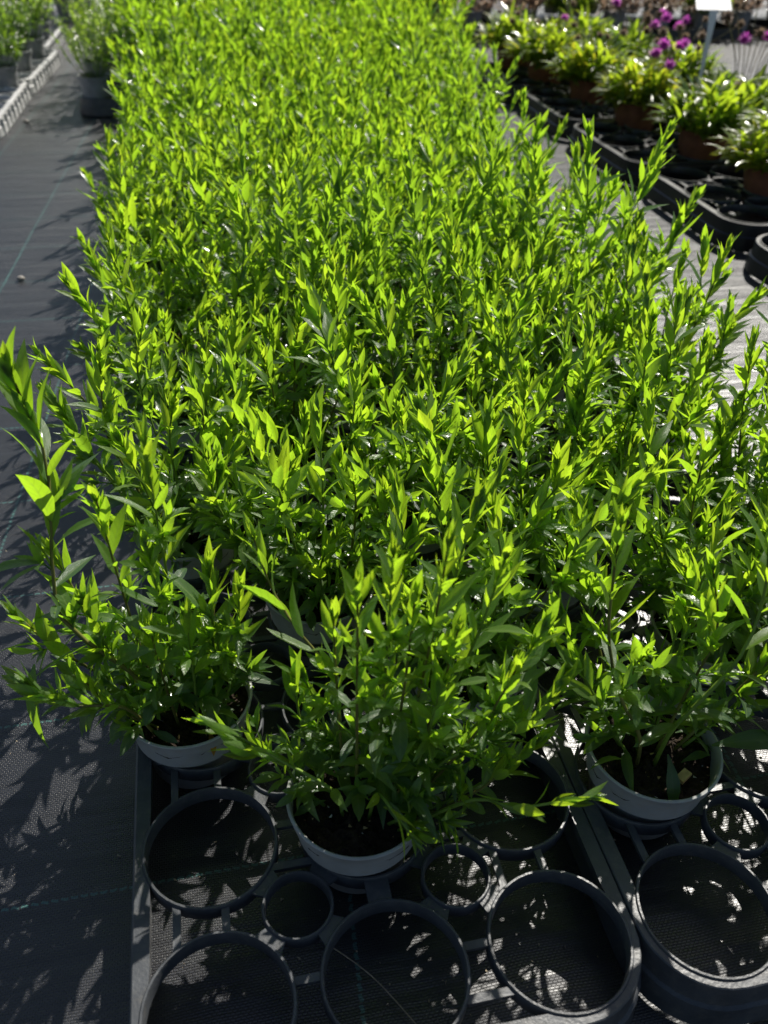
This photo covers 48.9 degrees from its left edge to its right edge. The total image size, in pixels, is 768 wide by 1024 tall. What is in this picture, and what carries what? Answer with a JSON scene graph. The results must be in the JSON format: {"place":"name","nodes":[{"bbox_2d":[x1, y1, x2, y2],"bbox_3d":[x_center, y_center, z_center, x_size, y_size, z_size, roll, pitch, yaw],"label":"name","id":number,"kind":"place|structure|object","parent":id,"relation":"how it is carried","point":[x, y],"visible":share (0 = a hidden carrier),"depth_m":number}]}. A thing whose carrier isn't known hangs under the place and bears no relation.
{"place":"outdoors","nodes":[
{"label":"outdoors","id":0,"kind":"place"},
{"bbox_2d":[0,0,767,1023],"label":"ground","id":1,"kind":"structure","parent":0,"point":[66,830],"depth_m":0.80},
{"bbox_2d":[0,80,31,137],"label":"carry tray","id":2,"kind":"object","parent":1,"relation":"on","point":[13,105],"visible":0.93,"depth_m":2.96},
{"bbox_2d":[0,0,24,100],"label":"bushy plant","id":3,"kind":"object","parent":2,"relation":"in","point":[8,74],"visible":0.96,"depth_m":3.06},
{"bbox_2d":[0,49,60,94],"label":"carry tray","id":4,"kind":"object","parent":1,"relation":"on","point":[46,67],"visible":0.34,"depth_m":3.42},
{"bbox_2d":[0,0,34,78],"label":"bushy plant","id":5,"kind":"object","parent":4,"relation":"in","point":[24,62],"visible":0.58,"depth_m":3.28},
{"bbox_2d":[0,0,51,65],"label":"bushy plant","id":6,"kind":"object","parent":4,"relation":"in","point":[36,45],"visible":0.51,"depth_m":3.52},
{"bbox_2d":[3,24,66,51],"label":"carry tray","id":7,"kind":"object","parent":1,"relation":"on","point":[50,44],"visible":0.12,"depth_m":4.02},
{"bbox_2d":[15,0,52,40],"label":"bushy plant","id":8,"kind":"object","parent":7,"relation":"in","point":[46,34],"visible":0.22,"depth_m":3.89},
{"bbox_2d":[79,64,136,115],"bbox_3d":[-1.014,-1.639,3.257,0.278,0.055,0.683,-6,38,-10],"label":"carry tray","id":9,"kind":"object","parent":1,"relation":"on","point":[96,106],"visible":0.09,"depth_m":2.99},
{"bbox_2d":[44,0,121,97],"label":"bushy plant","id":10,"kind":"object","parent":9,"relation":"in","point":[94,83],"visible":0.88,"depth_m":2.94},
{"bbox_2d":[54,0,122,79],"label":"bushy plant","id":11,"kind":"object","parent":9,"relation":"in","point":[111,64],"visible":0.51,"depth_m":3.12},
{"bbox_2d":[63,0,119,67],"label":"bushy plant","id":12,"kind":"object","parent":9,"relation":"in","point":[93,2],"visible":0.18,"depth_m":3.33},
{"bbox_2d":[96,0,156,97],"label":"bushy plant","id":13,"kind":"object","parent":9,"relation":"in","point":[111,34],"visible":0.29,"depth_m":3.03},
{"bbox_2d":[155,197,318,307],"bbox_3d":[-0.337,-0.620,1.956,0.413,0.055,0.683,-6,38,-10],"label":"carry tray","id":14,"kind":"object","parent":1,"relation":"on","point":[201,262],"visible":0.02,"depth_m":1.81},
{"bbox_2d":[75,124,198,293],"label":"potted plant","id":15,"kind":"object","parent":14,"relation":"in","point":[178,179],"visible":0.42,"depth_m":1.60},
{"bbox_2d":[93,94,197,243],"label":"potted plant","id":16,"kind":"object","parent":14,"relation":"in","point":[149,130],"visible":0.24,"depth_m":1.78},
{"bbox_2d":[103,34,219,207],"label":"potted plant","id":17,"kind":"object","parent":14,"relation":"in","point":[149,85],"visible":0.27,"depth_m":1.95},
{"bbox_2d":[156,75,268,218],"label":"potted plant","id":18,"kind":"object","parent":14,"relation":"in","point":[173,96],"visible":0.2,"depth_m":1.89},
{"bbox_2d":[154,89,292,260],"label":"potted plant","id":19,"kind":"object","parent":14,"relation":"in","point":[198,129],"visible":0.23,"depth_m":1.68},
{"bbox_2d":[241,61,317,182],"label":"potted plant","id":20,"kind":"object","parent":14,"relation":"in","point":[296,115],"visible":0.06,"depth_m":2.07},
{"bbox_2d":[225,61,349,232],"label":"potted plant","id":21,"kind":"object","parent":14,"relation":"in","point":[320,122],"visible":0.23,"depth_m":1.79},
{"bbox_2d":[248,111,368,274],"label":"potted plant","id":22,"kind":"object","parent":14,"relation":"in","point":[298,139],"visible":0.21,"depth_m":1.59},
{"bbox_2d":[152,294,408,511],"bbox_3d":[-0.184,-0.203,1.419,0.413,0.055,0.683,-6,38,-10],"label":"carry tray","id":23,"kind":"object","parent":1,"relation":"on","point":[189,455],"visible":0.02,"depth_m":1.23},
{"bbox_2d":[69,142,216,381],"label":"potted plant","id":24,"kind":"object","parent":23,"relation":"in","point":[120,221],"visible":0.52,"depth_m":1.37},
{"bbox_2d":[54,201,267,470],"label":"potted plant","id":25,"kind":"object","parent":23,"relation":"in","point":[202,312],"visible":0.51,"depth_m":1.16},
{"bbox_2d":[178,128,314,328],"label":"potted plant","id":26,"kind":"object","parent":23,"relation":"in","point":[220,201],"visible":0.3,"depth_m":1.47},
{"bbox_2d":[161,110,381,391],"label":"potted plant","id":27,"kind":"object","parent":23,"relation":"in","point":[269,244],"visible":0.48,"depth_m":1.26},
{"bbox_2d":[180,226,370,489],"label":"potted plant","id":28,"kind":"object","parent":23,"relation":"in","point":[270,360],"visible":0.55,"depth_m":1.06},
{"bbox_2d":[276,159,410,370],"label":"potted plant","id":29,"kind":"object","parent":23,"relation":"in","point":[310,234],"visible":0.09,"depth_m":1.41},
{"bbox_2d":[271,166,442,447],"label":"potted plant","id":30,"kind":"object","parent":23,"relation":"in","point":[415,285],"visible":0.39,"depth_m":1.19},
{"bbox_2d":[129,505,641,1023],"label":"carry tray","id":31,"kind":"object","parent":1,"relation":"on","point":[437,913],"visible":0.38,"depth_m":0.71},
{"bbox_2d":[0,326,278,788],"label":"potted plant","id":32,"kind":"object","parent":31,"relation":"in","point":[198,660],"visible":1,"depth_m":0.73},
{"bbox_2d":[28,298,295,594],"bbox_3d":[-0.237,-0.056,0.956,0.281,0.373,0.290,-6,38,-10],"label":"potted plant","id":33,"kind":"object","parent":31,"relation":"in","point":[217,422],"visible":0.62,"depth_m":0.92},
{"bbox_2d":[189,332,479,665],"bbox_3d":[-0.056,-0.011,0.903,0.292,0.375,0.249,-6,38,-10],"label":"potted plant","id":34,"kind":"object","parent":31,"relation":"in","point":[306,563],"visible":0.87,"depth_m":0.85},
{"bbox_2d":[181,510,617,893],"bbox_3d":[0.002,0.157,0.683,0.328,0.378,0.211,-6,38,-10],"label":"potted plant","id":35,"kind":"object","parent":31,"relation":"in","point":[360,796],"visible":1,"depth_m":0.68},
{"bbox_2d":[278,258,585,565],"bbox_3d":[0.046,-0.105,1.005,0.324,0.405,0.272,-6,38,-10],"label":"potted plant","id":36,"kind":"object","parent":31,"relation":"in","point":[394,417],"visible":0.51,"depth_m":0.95},
{"bbox_2d":[343,382,678,725],"bbox_3d":[0.099,0.076,0.801,0.242,0.368,0.265,-6,38,-10],"label":"potted plant","id":37,"kind":"object","parent":31,"relation":"in","point":[492,537],"visible":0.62,"depth_m":0.77},
{"bbox_2d":[331,218,489,285],"bbox_3d":[0.054,-0.662,2.027,0.413,0.055,0.683,-6,38,-10],"label":"carry tray","id":38,"kind":"object","parent":1,"relation":"on","point":[410,270],"depth_m":1.78},
{"bbox_2d":[296,73,396,175],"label":"potted plant","id":39,"kind":"object","parent":38,"relation":"in","point":[384,113],"visible":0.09,"depth_m":1.96},
{"bbox_2d":[284,72,434,246],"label":"potted plant","id":40,"kind":"object","parent":38,"relation":"in","point":[394,157],"visible":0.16,"depth_m":1.74},
{"bbox_2d":[340,65,433,174],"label":"potted plant","id":41,"kind":"object","parent":38,"relation":"in","point":[400,92],"visible":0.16,"depth_m":2.08},
{"bbox_2d":[371,86,446,232],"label":"potted plant","id":42,"kind":"object","parent":38,"relation":"in","point":[392,147],"visible":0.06,"depth_m":1.90},
{"bbox_2d":[378,117,521,276],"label":"potted plant","id":43,"kind":"object","parent":38,"relation":"in","point":[456,173],"visible":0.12,"depth_m":1.68},
{"bbox_2d":[395,46,524,192],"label":"potted plant","id":44,"kind":"object","parent":38,"relation":"in","point":[437,103],"visible":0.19,"depth_m":2.00},
{"bbox_2d":[421,87,567,267],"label":"potted plant","id":45,"kind":"object","parent":38,"relation":"in","point":[466,151],"visible":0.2,"depth_m":1.78},
{"bbox_2d":[390,0,474,53],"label":"potted plant","id":46,"kind":"object","parent":1,"relation":"on","point":[420,8],"visible":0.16,"depth_m":3.12},
{"bbox_2d":[400,0,487,99],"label":"potted plant","id":47,"kind":"object","parent":1,"relation":"on","point":[449,15],"visible":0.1,"depth_m":2.92},
{"bbox_2d":[431,0,508,29],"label":"flowering plant","id":48,"kind":"object","parent":1,"relation":"on","point":[474,14],"visible":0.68,"depth_m":4.52},
{"bbox_2d":[473,0,546,76],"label":"flowering plant","id":49,"kind":"object","parent":1,"relation":"on","point":[497,32],"visible":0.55,"depth_m":3.57},
{"bbox_2d":[476,62,569,104],"bbox_3d":[0.694,-1.798,3.526,0.529,0.066,0.529,-6,38,-10],"label":"carry tray","id":50,"kind":"object","parent":1,"relation":"on","point":[521,70],"visible":0.21,"depth_m":3.40},
{"bbox_2d":[492,0,555,21],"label":"flowering plant","id":51,"kind":"object","parent":1,"relation":"on","point":[530,4],"visible":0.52,"depth_m":4.57},
{"bbox_2d":[380,286,683,493],"bbox_3d":[0.207,-0.246,1.490,0.413,0.055,0.683,-6,38,-10],"label":"carry tray","id":52,"kind":"object","parent":1,"relation":"on","point":[545,425],"visible":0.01,"depth_m":1.31},
{"bbox_2d":[332,111,464,305],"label":"potted plant","id":53,"kind":"object","parent":52,"relation":"in","point":[399,181],"visible":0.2,"depth_m":1.53},
{"bbox_2d":[320,144,527,385],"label":"potted plant","id":54,"kind":"object","parent":52,"relation":"in","point":[383,214],"visible":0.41,"depth_m":1.29},
{"bbox_2d":[343,209,569,469],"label":"potted plant","id":55,"kind":"object","parent":52,"relation":"in","point":[511,324],"visible":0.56,"depth_m":1.09},
{"bbox_2d":[413,114,571,338],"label":"potted plant","id":56,"kind":"object","parent":52,"relation":"in","point":[425,154],"visible":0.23,"depth_m":1.43},
{"bbox_2d":[464,123,599,274],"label":"potted plant","id":57,"kind":"object","parent":52,"relation":"in","point":[564,197],"visible":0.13,"depth_m":1.60},
{"bbox_2d":[453,141,684,426],"bbox_3d":[0.242,-0.305,1.285,0.369,0.391,0.354,13,39,15],"label":"potted plant","id":58,"kind":"object","parent":52,"relation":"in","point":[572,295],"visible":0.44,"depth_m":1.24},
{"bbox_2d":[479,112,705,365],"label":"potted plant","id":59,"kind":"object","parent":52,"relation":"in","point":[584,192],"visible":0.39,"depth_m":1.31},
{"bbox_2d":[576,224,767,455],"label":"potted plant","id":60,"kind":"object","parent":52,"relation":"in","point":[730,325],"visible":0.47,"depth_m":1.15},
{"bbox_2d":[498,13,590,85],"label":"flowering plant","id":61,"kind":"object","parent":1,"relation":"on","point":[539,43],"visible":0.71,"depth_m":3.32},
{"bbox_2d":[540,0,603,24],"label":"flowering plant","id":62,"kind":"object","parent":1,"relation":"on","point":[558,4],"visible":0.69,"depth_m":4.58},
{"bbox_2d":[551,0,614,41],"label":"flowering plant","id":63,"kind":"object","parent":1,"relation":"on","point":[587,22],"visible":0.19,"depth_m":3.57},
{"bbox_2d":[542,21,637,106],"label":"flowering plant","id":64,"kind":"object","parent":1,"relation":"on","point":[580,66],"visible":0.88,"depth_m":3.05},
{"bbox_2d":[519,88,666,139],"bbox_3d":[0.813,-1.473,3.107,0.529,0.066,0.529,-6,38,-9],"label":"carry tray","id":65,"kind":"object","parent":1,"relation":"on","point":[542,100],"visible":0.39,"depth_m":3.03},
{"bbox_2d":[695,0,731,87],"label":"plant label","id":66,"kind":"object","parent":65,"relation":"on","point":[713,7],"visible":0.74,"depth_m":2.79},
{"bbox_2d":[462,470,767,1023],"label":"carry tray","id":67,"kind":"object","parent":1,"relation":"on","point":[674,987],"visible":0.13,"depth_m":0.74},
{"bbox_2d":[453,294,687,625],"bbox_3d":[0.198,-0.035,0.953,0.276,0.366,0.325,-6,38,-10],"label":"potted plant","id":68,"kind":"object","parent":67,"relation":"in","point":[487,432],"visible":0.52,"depth_m":0.91},
{"bbox_2d":[485,256,728,542],"bbox_3d":[0.279,-0.121,1.043,0.319,0.396,0.280,-6,38,-10],"label":"potted plant","id":69,"kind":"object","parent":67,"relation":"in","point":[673,337],"visible":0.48,"depth_m":1.01},
{"bbox_2d":[535,475,767,839],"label":"potted plant","id":70,"kind":"object","parent":67,"relation":"in","point":[645,746],"visible":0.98,"depth_m":0.75},
{"bbox_2d":[595,426,767,704],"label":"potted plant","id":71,"kind":"object","parent":67,"relation":"in","point":[660,572],"visible":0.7,"depth_m":0.85},
{"bbox_2d":[647,308,767,565],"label":"potted plant","id":72,"kind":"object","parent":67,"relation":"in","point":[728,420],"visible":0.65,"depth_m":0.97},
{"bbox_2d":[591,0,661,28],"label":"flowering plant","id":73,"kind":"object","parent":1,"relation":"on","point":[614,13],"visible":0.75,"depth_m":4.66},
{"bbox_2d":[596,0,671,61],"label":"flowering plant","id":74,"kind":"object","parent":1,"relation":"on","point":[642,45],"visible":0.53,"depth_m":3.29},
{"bbox_2d":[590,37,690,138],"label":"flowering plant","id":75,"kind":"object","parent":1,"relation":"on","point":[648,84],"visible":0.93,"depth_m":2.76},
{"bbox_2d":[568,119,749,186],"bbox_3d":[0.915,-1.159,2.700,0.529,0.066,0.529,-7,38,-11],"label":"carry tray","id":76,"kind":"object","parent":1,"relation":"on","point":[613,157],"visible":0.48,"depth_m":2.62},
{"bbox_2d":[631,0,693,28],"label":"flowering plant","id":77,"kind":"object","parent":1,"relation":"on","point":[659,3],"visible":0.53,"depth_m":4.71},
{"bbox_2d":[631,19,740,39],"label":"carry tray","id":78,"kind":"object","parent":1,"relation":"on","point":[720,29],"visible":0.44,"depth_m":4.74},
{"bbox_2d":[632,3,745,114],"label":"flowering plant","id":79,"kind":"object","parent":1,"relation":"on","point":[690,64],"visible":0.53,"depth_m":2.99},
{"bbox_2d":[643,69,763,159],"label":"flowering plant","id":80,"kind":"object","parent":1,"relation":"on","point":[713,114],"visible":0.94,"depth_m":2.48},
{"bbox_2d":[645,164,767,251],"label":"carry tray","id":81,"kind":"object","parent":1,"relation":"on","point":[671,182],"visible":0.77,"depth_m":2.24},
{"bbox_2d":[677,0,739,28],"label":"flowering plant","id":82,"kind":"object","parent":1,"relation":"on","point":[699,18],"visible":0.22,"depth_m":4.77},
{"bbox_2d":[689,0,767,159],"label":"flowering plant","id":83,"kind":"object","parent":1,"relation":"on","point":[760,77],"visible":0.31,"depth_m":2.62},
{"bbox_2d":[710,95,767,215],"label":"flowering plant","id":84,"kind":"object","parent":1,"relation":"on","point":[751,142],"visible":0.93,"depth_m":2.21},
{"bbox_2d":[731,0,767,33],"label":"flowering plant","id":85,"kind":"object","parent":1,"relation":"on","point":[744,14],"visible":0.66,"depth_m":4.81},
{"bbox_2d":[744,234,767,285],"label":"carry tray","id":86,"kind":"object","parent":1,"relation":"on","point":[756,265],"visible":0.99,"depth_m":1.94},
{"bbox_2d":[745,18,767,38],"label":"carry tray","id":87,"kind":"object","parent":1,"relation":"on","point":[759,22],"visible":0.34,"depth_m":5.10},
{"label":"carry tray","id":88,"kind":"object","parent":1,"relation":"on","visible":0},
{"bbox_2d":[102,4,213,123],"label":"potted plant","id":89,"kind":"object","parent":88,"relation":"in","point":[152,52],"visible":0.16,"depth_m":2.43},
{"bbox_2d":[106,33,225,151],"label":"potted plant","id":90,"kind":"object","parent":88,"relation":"in","point":[141,87],"visible":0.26,"depth_m":2.19},
{"bbox_2d":[162,25,242,84],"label":"potted plant","id":91,"kind":"object","parent":88,"relation":"in","point":[210,32],"visible":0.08,"depth_m":2.54},
{"bbox_2d":[181,47,254,120],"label":"potted plant","id":92,"kind":"object","parent":88,"relation":"in","point":[197,63],"visible":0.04,"depth_m":2.33},
{"bbox_2d":[160,40,279,184],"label":"potted plant","id":93,"kind":"object","parent":88,"relation":"in","point":[238,69],"visible":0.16,"depth_m":2.11},
{"bbox_2d":[211,0,320,139],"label":"potted plant","id":94,"kind":"object","parent":88,"relation":"in","point":[256,62],"visible":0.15,"depth_m":2.49},
{"bbox_2d":[237,38,316,131],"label":"potted plant","id":95,"kind":"object","parent":88,"relation":"in","point":[258,76],"visible":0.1,"depth_m":2.29},
{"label":"carry tray","id":96,"kind":"object","parent":1,"relation":"on","visible":0},
{"bbox_2d":[254,0,343,95],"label":"potted plant","id":97,"kind":"object","parent":96,"relation":"in","point":[293,35],"visible":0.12,"depth_m":2.55},
{"bbox_2d":[255,31,357,119],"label":"potted plant","id":98,"kind":"object","parent":96,"relation":"in","point":[302,47],"visible":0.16,"depth_m":2.37},
{"bbox_2d":[262,37,390,153],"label":"potted plant","id":99,"kind":"object","parent":96,"relation":"in","point":[297,99],"visible":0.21,"depth_m":2.15},
{"bbox_2d":[302,24,403,125],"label":"potted plant","id":100,"kind":"object","parent":96,"relation":"in","point":[347,41],"visible":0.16,"depth_m":2.49},
{"bbox_2d":[314,21,435,141],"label":"potted plant","id":101,"kind":"object","parent":96,"relation":"in","point":[373,61],"visible":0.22,"depth_m":2.29},
{"bbox_2d":[345,15,445,137],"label":"potted plant","id":102,"kind":"object","parent":96,"relation":"in","point":[392,68],"visible":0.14,"depth_m":2.43},
{"bbox_2d":[381,42,480,165],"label":"potted plant","id":103,"kind":"object","parent":96,"relation":"in","point":[391,76],"visible":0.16,"depth_m":2.24},
{"bbox_2d":[397,15,479,107],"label":"potted plant","id":104,"kind":"object","parent":96,"relation":"in","point":[465,35],"visible":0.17,"depth_m":2.55},
{"bbox_2d":[382,22,522,143],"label":"potted plant","id":105,"kind":"object","parent":96,"relation":"in","point":[484,66],"visible":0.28,"depth_m":2.38},
{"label":"carry tray","id":106,"kind":"object","parent":1,"relation":"on","visible":0},
{"bbox_2d":[108,0,200,83],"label":"potted plant","id":107,"kind":"object","parent":106,"relation":"in","point":[121,10],"visible":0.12,"depth_m":3.01},
{"bbox_2d":[111,0,218,98],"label":"potted plant","id":108,"kind":"object","parent":106,"relation":"in","point":[138,30],"visible":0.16,"depth_m":2.63},
{"bbox_2d":[129,0,206,96],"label":"potted plant","id":109,"kind":"object","parent":106,"relation":"in","point":[163,14],"visible":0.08,"depth_m":2.84},
{"bbox_2d":[142,0,253,76],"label":"potted plant","id":110,"kind":"object","parent":106,"relation":"in","point":[216,15],"visible":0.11,"depth_m":2.78},
{"bbox_2d":[202,0,271,51],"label":"potted plant","id":111,"kind":"object","parent":106,"relation":"in","point":[206,6],"visible":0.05,"depth_m":3.06},
{"bbox_2d":[196,0,279,59],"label":"potted plant","id":112,"kind":"object","parent":106,"relation":"in","point":[242,8],"visible":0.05,"depth_m":2.90},
{"bbox_2d":[200,0,297,92],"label":"potted plant","id":113,"kind":"object","parent":106,"relation":"in","point":[252,35],"visible":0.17,"depth_m":2.67},
{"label":"carry tray","id":114,"kind":"object","parent":1,"relation":"on","visible":0},
{"bbox_2d":[274,0,352,72],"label":"potted plant","id":115,"kind":"object","parent":114,"relation":"in","point":[320,11],"visible":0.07,"depth_m":2.87},
{"bbox_2d":[298,15,364,82],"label":"potted plant","id":116,"kind":"object","parent":114,"relation":"in","point":[358,29],"visible":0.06,"depth_m":2.73},
{"bbox_2d":[316,0,397,83],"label":"potted plant","id":117,"kind":"object","parent":114,"relation":"in","point":[349,18],"visible":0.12,"depth_m":2.87},
{"bbox_2d":[357,0,423,53],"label":"potted plant","id":118,"kind":"object","parent":114,"relation":"in","point":[365,6],"visible":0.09,"depth_m":2.97},
{"bbox_2d":[359,0,457,82],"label":"potted plant","id":119,"kind":"object","parent":114,"relation":"in","point":[400,26],"visible":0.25,"depth_m":2.73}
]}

